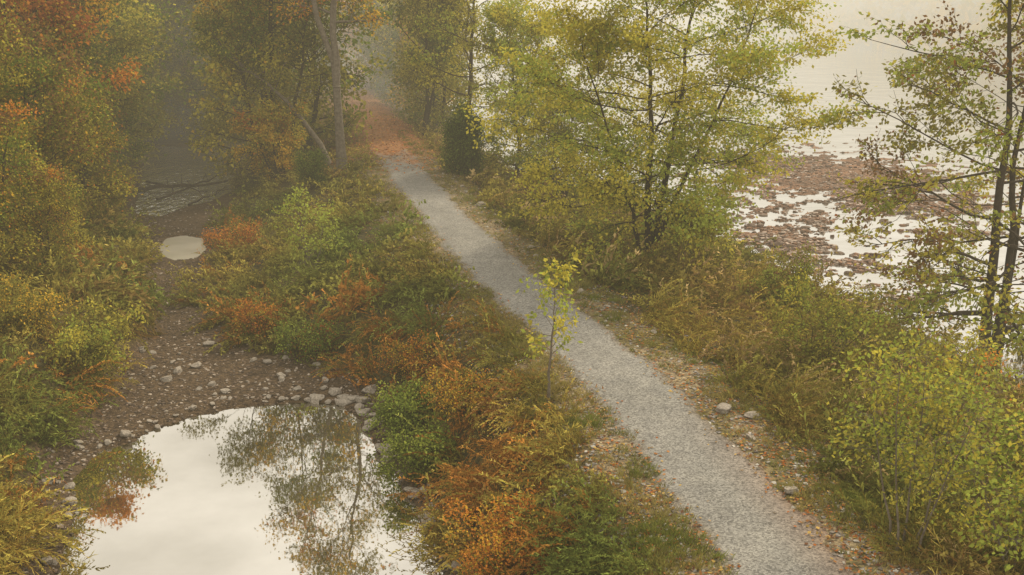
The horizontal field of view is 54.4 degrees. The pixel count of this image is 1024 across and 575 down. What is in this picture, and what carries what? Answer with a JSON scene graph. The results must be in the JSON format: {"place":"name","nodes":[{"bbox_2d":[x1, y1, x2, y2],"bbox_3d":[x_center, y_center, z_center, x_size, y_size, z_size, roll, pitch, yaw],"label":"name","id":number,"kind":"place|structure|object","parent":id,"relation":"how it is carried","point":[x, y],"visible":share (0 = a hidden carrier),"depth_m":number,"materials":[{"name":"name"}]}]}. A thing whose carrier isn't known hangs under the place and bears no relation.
{"place":"outdoors","nodes":[
{"label":"outdoors","id":0,"kind":"place"},
{"bbox_2d":[135,146,236,215],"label":"canal water","id":1,"kind":"structure","parent":0,"point":[177,164],"depth_m":73.03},
{"bbox_2d":[145,178,206,191],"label":"fallen branch","id":2,"kind":"object","parent":1,"relation":"on","point":[175,185],"visible":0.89,"depth_m":67.00,"materials":[{"name":"wood"}]},
{"bbox_2d":[136,180,228,191],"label":"fallen branch","id":3,"kind":"object","parent":1,"relation":"in","point":[172,186],"visible":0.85,"depth_m":67.82,"materials":[{"name":"wood"}]},
{"bbox_2d":[156,172,223,199],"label":"fallen branch","id":4,"kind":"object","parent":1,"relation":"on","point":[171,194],"visible":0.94,"depth_m":66.71,"materials":[{"name":"wood"}]},
{"bbox_2d":[55,402,443,574],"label":"pond water","id":5,"kind":"structure","parent":0,"point":[303,488],"depth_m":25.78,"materials":[{"name":"liquid"}]},
{"bbox_2d":[374,443,383,455],"bbox_3d":[-3.729,4.655,28.613,0.612,0.258,0.456,19,16,30],"label":"rock","id":6,"kind":"object","parent":5,"relation":"in","point":[377,445],"visible":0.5,"depth_m":28.54,"materials":[{"name":"stone"}]},
{"bbox_2d":[404,486,418,492],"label":"rock","id":7,"kind":"object","parent":5,"relation":"in","point":[407,489],"visible":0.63,"depth_m":26.11,"materials":[{"name":"stone"}]},
{"bbox_2d":[0,0,1023,574],"bbox_3d":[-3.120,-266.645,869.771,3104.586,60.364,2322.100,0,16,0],"label":"ground","id":8,"kind":"structure","parent":0,"point":[230,364],"depth_m":33.63,"materials":[{"name":"soil"}]},
{"bbox_2d":[0,0,38,163],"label":"green canal tree","id":9,"kind":"object","parent":8,"relation":"on","point":[5,35],"visible":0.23,"depth_m":42.22,"materials":[{"name":"green plant"}]},
{"bbox_2d":[0,1,65,165],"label":"orange maple","id":10,"kind":"object","parent":8,"relation":"on","point":[22,16],"visible":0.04,"depth_m":57.88,"materials":[{"name":"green plant"}]},
{"bbox_2d":[0,97,67,274],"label":"olive thicket tree","id":11,"kind":"object","parent":8,"relation":"on","point":[19,250],"visible":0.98,"depth_m":36.42,"materials":[{"name":"green plant"}]},
{"bbox_2d":[0,264,78,340],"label":"yellow shrub","id":12,"kind":"object","parent":8,"relation":"on","point":[16,311],"visible":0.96,"depth_m":32.99,"materials":[{"name":"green plant"}]},
{"bbox_2d":[40,556,52,565],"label":"rock","id":13,"kind":"object","parent":8,"relation":"on","point":[48,560],"visible":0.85,"depth_m":22.77,"materials":[{"name":"stone"}]},
{"bbox_2d":[0,148,102,275],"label":"olive thicket tree","id":14,"kind":"object","parent":8,"relation":"on","point":[40,219],"visible":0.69,"depth_m":38.92,"materials":[{"name":"green plant"}]},
{"bbox_2d":[0,0,118,236],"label":"olive thicket tree","id":15,"kind":"object","parent":8,"relation":"on","point":[64,115],"visible":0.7,"depth_m":42.58,"materials":[{"name":"green plant"}]},
{"bbox_2d":[64,482,74,488],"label":"rock","id":16,"kind":"object","parent":8,"relation":"on","point":[70,485],"visible":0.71,"depth_m":26.38,"materials":[{"name":"stone"}]},
{"bbox_2d":[62,496,77,505],"bbox_3d":[-11.386,5.527,25.639,0.357,0.232,0.272,3,16,9],"label":"rock","id":17,"kind":"object","parent":8,"relation":"on","point":[73,502],"visible":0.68,"depth_m":25.56,"materials":[{"name":"stone"}]},
{"bbox_2d":[0,0,141,197],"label":"olive thicket tree","id":18,"kind":"object","parent":8,"relation":"on","point":[91,54],"visible":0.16,"depth_m":54.54,"materials":[{"name":"green plant"}]},
{"bbox_2d":[0,0,144,169],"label":"orange maple","id":19,"kind":"object","parent":8,"relation":"on","point":[64,26],"visible":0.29,"depth_m":51.37,"materials":[{"name":"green plant"}]},
{"bbox_2d":[17,43,144,221],"bbox_3d":[-21.205,-7.052,48.740,5.920,9.588,7.714,-7,18,-24],"label":"olive thicket tree","id":20,"kind":"object","parent":8,"relation":"on","point":[117,183],"visible":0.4,"depth_m":48.25,"materials":[{"name":"green plant"}]},
{"bbox_2d":[0,127,178,574],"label":"bank weeds","id":21,"kind":"object","parent":8,"relation":"on","point":[106,285],"visible":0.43,"depth_m":31.87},
{"bbox_2d":[38,295,147,377],"bbox_3d":[-13.915,1.772,32.700,3.286,2.800,3.284,-12,20,-35],"label":"yellow shrub","id":22,"kind":"object","parent":8,"relation":"on","point":[104,349],"visible":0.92,"depth_m":32.48,"materials":[{"name":"green plant"}]},
{"bbox_2d":[25,0,171,164],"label":"green canal tree","id":23,"kind":"object","parent":8,"relation":"on","point":[123,41],"visible":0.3,"depth_m":65.95,"materials":[{"name":"green plant"}]},
{"bbox_2d":[36,0,170,154],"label":"tree","id":24,"kind":"object","parent":8,"relation":"on","point":[134,21],"visible":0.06,"depth_m":69.10,"materials":[{"name":"green plant"}]},
{"bbox_2d":[120,430,131,436],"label":"rock","id":25,"kind":"object","parent":8,"relation":"on","point":[125,433],"visible":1,"depth_m":29.32,"materials":[{"name":"stone"}]},
{"bbox_2d":[84,0,176,163],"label":"tree","id":26,"kind":"object","parent":8,"relation":"on","point":[148,110],"visible":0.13,"depth_m":78.56,"materials":[{"name":"green plant"}]},
{"bbox_2d":[85,0,185,155],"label":"tree","id":27,"kind":"object","parent":8,"relation":"on","point":[147,114],"visible":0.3,"depth_m":74.29,"materials":[{"name":"green plant"}]},
{"bbox_2d":[108,0,189,132],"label":"green canal tree","id":28,"kind":"object","parent":8,"relation":"on","point":[171,48],"visible":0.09,"depth_m":89.03,"materials":[{"name":"green plant"}]},
{"bbox_2d":[110,0,198,123],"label":"tree","id":29,"kind":"object","parent":8,"relation":"on","point":[171,24],"depth_m":91.77,"materials":[{"name":"green plant"}]},
{"bbox_2d":[160,375,171,381],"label":"rock","id":30,"kind":"object","parent":8,"relation":"on","point":[166,378],"visible":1,"depth_m":33.74,"materials":[{"name":"stone"}]},
{"bbox_2d":[145,2,201,118],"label":"tree","id":31,"kind":"object","parent":8,"relation":"on","point":[182,53],"visible":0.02,"depth_m":97.73,"materials":[{"name":"green plant"}]},
{"bbox_2d":[173,366,181,373],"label":"rock","id":32,"kind":"object","parent":8,"relation":"on","point":[178,369],"visible":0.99,"depth_m":34.51,"materials":[{"name":"stone"}]},
{"bbox_2d":[160,236,205,259],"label":"puddle water","id":33,"kind":"structure","parent":8,"relation":"on","point":[182,247],"depth_m":52.35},
{"bbox_2d":[167,4,208,111],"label":"tree","id":34,"kind":"object","parent":8,"relation":"on","point":[196,54],"visible":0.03,"depth_m":96.28,"materials":[{"name":"green plant"}]},
{"bbox_2d":[190,362,201,367],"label":"rock","id":35,"kind":"object","parent":8,"relation":"on","point":[196,365],"visible":1,"depth_m":35.04,"materials":[{"name":"stone"}]},
{"bbox_2d":[188,186,227,205],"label":"fallen branch","id":36,"kind":"object","parent":8,"relation":"on","point":[198,200],"visible":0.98,"depth_m":63.82,"materials":[{"name":"wood"}]},
{"bbox_2d":[203,341,214,345],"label":"rock","id":37,"kind":"object","parent":8,"relation":"on","point":[208,343],"visible":1,"depth_m":37.12,"materials":[{"name":"stone"}]},
{"bbox_2d":[158,0,292,147],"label":"tree","id":38,"kind":"object","parent":8,"relation":"on","point":[233,102],"visible":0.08,"depth_m":79.93,"materials":[{"name":"green plant"}]},
{"bbox_2d":[199,215,264,251],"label":"orange shrub","id":39,"kind":"object","parent":8,"relation":"on","point":[220,236],"visible":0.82,"depth_m":48.86,"materials":[{"name":"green plant"}]},
{"bbox_2d":[0,203,472,574],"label":"mud pebbles","id":40,"kind":"object","parent":8,"relation":"on","point":[61,526],"visible":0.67,"depth_m":32.60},
{"bbox_2d":[205,71,278,146],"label":"olive thicket tree","id":41,"kind":"object","parent":8,"relation":"on","point":[235,112],"visible":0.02,"depth_m":84.18,"materials":[{"name":"green plant"}]},
{"bbox_2d":[175,0,310,183],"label":"tree","id":42,"kind":"object","parent":8,"relation":"on","point":[214,132],"visible":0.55,"depth_m":65.96,"materials":[{"name":"green plant"}]},
{"bbox_2d":[183,6,331,164],"bbox_3d":[-16.660,-13.315,65.466,7.978,10.772,7.452,14,21,40],"label":"leaning tree","id":43,"kind":"object","parent":8,"relation":"on","point":[224,52],"visible":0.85,"depth_m":64.51,"materials":[{"name":"green plant"}]},
{"bbox_2d":[231,295,292,340],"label":"orange shrub","id":44,"kind":"object","parent":8,"relation":"on","point":[253,319],"visible":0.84,"depth_m":37.33,"materials":[{"name":"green plant"}]},
{"bbox_2d":[193,0,333,156],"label":"tree","id":45,"kind":"object","parent":8,"relation":"on","point":[229,108],"visible":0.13,"depth_m":72.50,"materials":[{"name":"green plant"}]},
{"bbox_2d":[224,96,311,181],"bbox_3d":[-16.066,-9.673,65.646,5.991,6.019,5.783,0,16,0],"label":"golden shrub tree","id":46,"kind":"object","parent":8,"relation":"on","point":[260,139],"visible":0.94,"depth_m":64.77,"materials":[{"name":"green plant"}]},
{"bbox_2d":[206,1,342,138],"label":"tree","id":47,"kind":"object","parent":8,"relation":"on","point":[315,127],"visible":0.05,"depth_m":76.71,"materials":[{"name":"green plant"}]},
{"bbox_2d":[185,0,383,176],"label":"slim tree","id":48,"kind":"object","parent":8,"relation":"on","point":[270,29],"visible":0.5,"depth_m":65.89,"materials":[{"name":"green plant"}]},
{"bbox_2d":[271,182,343,272],"bbox_3d":[-8.438,-2.396,41.584,3.159,4.085,2.678,0,16,0],"label":"pale green sapling","id":49,"kind":"object","parent":8,"relation":"on","point":[297,239],"visible":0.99,"depth_m":41.52,"materials":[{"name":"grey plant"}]},
{"bbox_2d":[265,318,350,363],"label":"green shrub","id":50,"kind":"object","parent":8,"relation":"on","point":[327,334],"visible":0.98,"depth_m":35.49,"materials":[{"name":"green plant"}]},
{"bbox_2d":[290,146,333,189],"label":"dark shrub","id":51,"kind":"object","parent":8,"relation":"on","point":[314,167],"visible":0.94,"depth_m":59.40,"materials":[{"name":"green plant"}]},
{"bbox_2d":[309,393,324,400],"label":"rock","id":52,"kind":"object","parent":8,"relation":"on","point":[314,396],"visible":1,"depth_m":32.24,"materials":[{"name":"stone"}]},
{"bbox_2d":[249,0,396,155],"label":"tree","id":53,"kind":"object","parent":8,"relation":"on","point":[327,129],"visible":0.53,"depth_m":70.06,"materials":[{"name":"green plant"}]},
{"bbox_2d":[264,0,389,168],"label":"forked tree","id":54,"kind":"object","parent":8,"relation":"on","point":[332,49],"visible":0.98,"depth_m":61.70,"materials":[{"name":"brown plant"}]},
{"bbox_2d":[310,3,347,66],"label":"tree","id":55,"kind":"object","parent":8,"relation":"on","point":[321,43],"visible":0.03,"depth_m":123.83,"materials":[{"name":"green plant"}]},
{"bbox_2d":[308,1,360,66],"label":"orange maple","id":56,"kind":"object","parent":8,"relation":"on","point":[346,33],"visible":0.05,"depth_m":129.34,"materials":[{"name":"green plant"}]},
{"bbox_2d":[328,387,341,395],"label":"rock","id":57,"kind":"object","parent":8,"relation":"on","point":[333,391],"visible":0.97,"depth_m":32.46,"materials":[{"name":"stone"}]},
{"bbox_2d":[337,394,347,398],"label":"rock","id":58,"kind":"object","parent":8,"relation":"on","point":[342,396],"visible":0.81,"depth_m":32.09,"materials":[{"name":"stone"}]},
{"bbox_2d":[339,399,354,405],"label":"rock","id":59,"kind":"object","parent":8,"relation":"on","point":[344,402],"visible":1,"depth_m":31.92,"materials":[{"name":"stone"}]},
{"bbox_2d":[347,395,359,400],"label":"rock","id":60,"kind":"object","parent":8,"relation":"on","point":[352,397],"visible":0.88,"depth_m":32.01,"materials":[{"name":"stone"}]},
{"bbox_2d":[354,403,362,409],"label":"rock","id":61,"kind":"object","parent":8,"relation":"on","point":[358,405],"visible":0.85,"depth_m":31.40,"materials":[{"name":"stone"}]},
{"bbox_2d":[356,397,370,403],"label":"rock","id":62,"kind":"object","parent":8,"relation":"on","point":[364,400],"visible":0.75,"depth_m":31.73,"materials":[{"name":"stone"}]},
{"bbox_2d":[345,1,390,80],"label":"tree","id":63,"kind":"object","parent":8,"relation":"on","point":[364,44],"visible":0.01,"depth_m":123.24,"materials":[{"name":"green plant"}]},
{"bbox_2d":[361,384,375,393],"bbox_3d":[-4.690,3.358,32.756,0.566,0.285,0.424,11,19,33],"label":"rock","id":64,"kind":"object","parent":8,"relation":"on","point":[371,390],"visible":0.96,"depth_m":32.62,"materials":[{"name":"stone"}]},
{"bbox_2d":[340,0,398,94],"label":"tree","id":65,"kind":"object","parent":8,"relation":"on","point":[364,56],"visible":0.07,"depth_m":117.59,"materials":[{"name":"green plant"}]},
{"bbox_2d":[342,0,398,92],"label":"tree","id":66,"kind":"object","parent":8,"relation":"on","point":[384,81],"visible":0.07,"depth_m":115.42,"materials":[{"name":"green plant"}]},
{"bbox_2d":[349,0,396,97],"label":"tree","id":67,"kind":"object","parent":8,"relation":"on","point":[380,80],"visible":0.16,"depth_m":110.97,"materials":[{"name":"green plant"}]},
{"bbox_2d":[352,0,419,109],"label":"tree","id":68,"kind":"object","parent":8,"relation":"on","point":[388,50],"visible":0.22,"depth_m":100.89,"materials":[{"name":"green plant"}]},
{"bbox_2d":[352,3,437,92],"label":"tree","id":69,"kind":"object","parent":8,"relation":"on","point":[378,46],"visible":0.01,"depth_m":118.10,"materials":[{"name":"green plant"}]},
{"bbox_2d":[358,375,436,440],"bbox_3d":[-3.119,3.774,29.267,2.128,2.101,2.332,13,21,38],"label":"green shrub","id":70,"kind":"object","parent":8,"relation":"on","point":[412,403],"visible":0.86,"depth_m":29.08,"materials":[{"name":"green plant"}]},
{"bbox_2d":[370,328,439,379],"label":"orange shrub","id":71,"kind":"object","parent":8,"relation":"on","point":[419,346],"visible":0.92,"depth_m":32.03,"materials":[{"name":"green plant"}]},
{"bbox_2d":[157,105,674,574],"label":"slope weeds","id":72,"kind":"object","parent":8,"relation":"on","point":[585,557],"visible":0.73,"depth_m":34.01,"materials":[{"name":"plant"}]},
{"bbox_2d":[375,412,459,485],"bbox_3d":[-2.304,4.482,26.719,2.597,2.031,2.317,-15,22,-42],"label":"green shrub","id":73,"kind":"object","parent":8,"relation":"on","point":[397,446],"visible":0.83,"depth_m":26.49,"materials":[{"name":"green plant"}]},
{"bbox_2d":[378,0,467,114],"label":"tree","id":74,"kind":"object","parent":8,"relation":"on","point":[395,37],"visible":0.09,"depth_m":98.37,"materials":[{"name":"green plant"}]},
{"bbox_2d":[384,2,469,110],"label":"tree","id":75,"kind":"object","parent":8,"relation":"on","point":[395,46],"visible":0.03,"depth_m":95.04,"materials":[{"name":"green plant"}]},
{"bbox_2d":[421,511,433,522],"bbox_3d":[-2.126,5.766,24.817,0.380,0.243,0.416,8,18,26],"label":"rock","id":76,"kind":"object","parent":8,"relation":"on","point":[425,516],"visible":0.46,"depth_m":24.74,"materials":[{"name":"stone"}]},
{"bbox_2d":[384,0,475,131],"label":"tree","id":77,"kind":"object","parent":8,"relation":"on","point":[397,79],"visible":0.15,"depth_m":84.86,"materials":[{"name":"green plant"}]},
{"bbox_2d":[384,6,486,130],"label":"tree","id":78,"kind":"object","parent":8,"relation":"on","point":[402,95],"visible":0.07,"depth_m":89.63,"materials":[{"name":"green plant"}]},
{"bbox_2d":[373,0,499,134],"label":"olive tree by bend","id":79,"kind":"object","parent":8,"relation":"on","point":[400,12],"visible":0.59,"depth_m":78.33,"materials":[{"name":"green plant"}]},
{"bbox_2d":[392,0,491,132],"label":"tree","id":80,"kind":"object","parent":8,"relation":"on","point":[443,108],"visible":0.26,"depth_m":80.33,"materials":[{"name":"green plant"}]},
{"bbox_2d":[448,559,462,570],"bbox_3d":[-1.235,6.342,22.667,0.334,0.286,0.552,13,6,14],"label":"rock","id":81,"kind":"object","parent":8,"relation":"on","point":[454,564],"visible":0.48,"depth_m":22.50,"materials":[{"name":"stone"}]},
{"bbox_2d":[418,358,505,426],"bbox_3d":[-1.392,3.119,27.813,2.663,1.810,2.565,0,16,0],"label":"orange shrub","id":82,"kind":"object","parent":8,"relation":"on","point":[463,391],"visible":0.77,"depth_m":27.72,"materials":[{"name":"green plant"}]},
{"bbox_2d":[435,97,491,176],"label":"juniper bush","id":83,"kind":"object","parent":8,"relation":"on","point":[460,145],"visible":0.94,"depth_m":59.34,"materials":[{"name":"green plant"}]},
{"bbox_2d":[399,0,539,126],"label":"dark trunk tree","id":84,"kind":"object","parent":8,"relation":"on","point":[469,56],"visible":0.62,"depth_m":67.01,"materials":[{"name":"green plant"}]},
{"bbox_2d":[442,469,573,574],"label":"orange shrub","id":85,"kind":"object","parent":8,"relation":"on","point":[488,547],"visible":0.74,"depth_m":21.15,"materials":[{"name":"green plant"}]},
{"bbox_2d":[456,0,580,180],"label":"hazy green tree","id":86,"kind":"object","parent":8,"relation":"on","point":[508,18],"visible":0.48,"depth_m":59.80,"materials":[{"name":"green plant"}]},
{"bbox_2d":[515,252,586,403],"bbox_3d":[0.990,1.128,25.378,1.819,4.171,2.398,0,16,0],"label":"young sapling","id":87,"kind":"object","parent":8,"relation":"on","point":[564,309],"visible":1,"depth_m":25.24,"materials":[{"name":"green plant"}]},
{"bbox_2d":[510,84,612,198],"bbox_3d":[2.993,-8.168,57.217,6.241,7.163,4.941,0,16,0],"label":"riverside shrub tree","id":88,"kind":"object","parent":8,"relation":"on","point":[560,127],"visible":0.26,"depth_m":56.62,"materials":[{"name":"green plant"}]},
{"bbox_2d":[334,130,967,574],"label":"verge grass","id":89,"kind":"structure","parent":8,"relation":"on","point":[674,546],"depth_m":23.92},
{"bbox_2d":[354,150,960,574],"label":"verge pebbles","id":90,"kind":"object","parent":8,"relation":"on","point":[622,490],"visible":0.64,"depth_m":23.02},
{"bbox_2d":[332,148,997,574],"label":"verge leaves","id":91,"kind":"object","parent":8,"relation":"on","point":[856,552],"visible":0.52,"depth_m":22.75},
{"bbox_2d":[454,0,883,268],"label":"maple tree","id":92,"kind":"object","parent":8,"relation":"on","point":[692,214],"visible":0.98,"depth_m":39.77,"materials":[{"name":"green plant"}]},
{"bbox_2d":[384,99,1023,574],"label":"river bank weeds","id":93,"kind":"object","parent":8,"relation":"on","point":[682,287],"visible":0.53,"depth_m":29.95,"materials":[{"name":"plant"}]},
{"bbox_2d":[716,402,731,413],"bbox_3d":[5.367,3.078,25.201,0.360,0.256,0.480,9,19,29],"label":"rock","id":94,"kind":"object","parent":8,"relation":"on","point":[722,408],"visible":0.99,"depth_m":25.05,"materials":[{"name":"stone"}]},
{"bbox_2d":[744,411,761,418],"bbox_3d":[6.029,3.211,24.843,0.413,0.189,0.377,9,19,30],"label":"rock","id":95,"kind":"object","parent":8,"relation":"on","point":[750,416],"visible":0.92,"depth_m":24.77,"materials":[{"name":"stone"}]},
{"bbox_2d":[769,242,783,246],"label":"rock","id":96,"kind":"object","parent":8,"relation":"on","point":[778,243],"visible":0.77,"depth_m":56.63,"materials":[{"name":"stone"}]},
{"bbox_2d":[728,240,826,314],"bbox_3d":[10.032,-0.180,36.939,3.704,2.986,2.839,-8,18,-25],"label":"riverbank shrub","id":97,"kind":"object","parent":8,"relation":"on","point":[769,282],"visible":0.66,"depth_m":36.71,"materials":[{"name":"green plant"}]},
{"bbox_2d":[556,144,1020,311],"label":"river cobbles","id":98,"kind":"object","parent":8,"relation":"on","point":[803,237],"visible":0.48,"depth_m":65.66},
{"bbox_2d":[784,486,798,494],"bbox_3d":[5.919,4.298,21.088,0.318,0.175,0.489,7,2,23],"label":"rock","id":99,"kind":"object","parent":8,"relation":"on","point":[789,490],"visible":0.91,"depth_m":20.94,"materials":[{"name":"stone"}]},
{"bbox_2d":[618,0,1023,68],"bbox_3d":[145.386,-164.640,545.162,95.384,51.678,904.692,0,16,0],"label":"forest","id":100,"kind":"object","parent":8,"relation":"on","point":[968,9],"visible":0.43,"depth_m":293.19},
{"bbox_2d":[756,268,896,370],"bbox_3d":[9.442,1.186,29.764,3.935,3.073,3.407,8,18,26],"label":"riverbank shrub","id":101,"kind":"object","parent":8,"relation":"on","point":[846,329],"visible":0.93,"depth_m":29.44,"materials":[{"name":"green plant"}]},
{"bbox_2d":[809,0,1023,376],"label":"riverside tree","id":102,"kind":"object","parent":8,"relation":"on","point":[1001,309],"visible":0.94,"depth_m":36.38,"materials":[{"name":"green plant"}]},
{"bbox_2d":[818,308,1020,557],"bbox_3d":[7.229,2.818,18.168,3.460,4.840,2.856,8,18,25],"label":"riverbank shrub","id":103,"kind":"object","parent":8,"relation":"on","point":[922,450],"visible":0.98,"depth_m":18.03,"materials":[{"name":"green plant"}]},
{"bbox_2d":[874,315,1019,452],"bbox_3d":[10.462,2.543,23.661,3.237,3.746,4.329,0,16,0],"label":"riverbank shrub","id":104,"kind":"object","parent":8,"relation":"on","point":[970,343],"visible":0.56,"depth_m":23.48,"materials":[{"name":"green plant"}]},
{"bbox_2d":[932,370,1023,574],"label":"riverbank shrub","id":105,"kind":"object","parent":8,"relation":"on","point":[1013,498],"visible":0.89,"depth_m":17.87,"materials":[{"name":"green plant"}]},
{"bbox_2d":[465,0,576,7],"label":"sky","id":106,"kind":"structure","parent":0,"point":[480,1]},
{"bbox_2d":[341,74,856,574],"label":"gravel path","id":107,"kind":"structure","parent":0,"point":[751,524],"depth_m":24.75,"materials":[{"name":"gravel"}]},
{"bbox_2d":[316,87,464,182],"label":"path leaves","id":108,"kind":"object","parent":107,"relation":"on","point":[389,138],"visible":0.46,"depth_m":73.93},
{"bbox_2d":[441,10,1023,385],"bbox_3d":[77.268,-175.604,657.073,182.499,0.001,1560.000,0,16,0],"label":"river water","id":109,"kind":"structure","parent":0,"point":[819,77],"depth_m":104.12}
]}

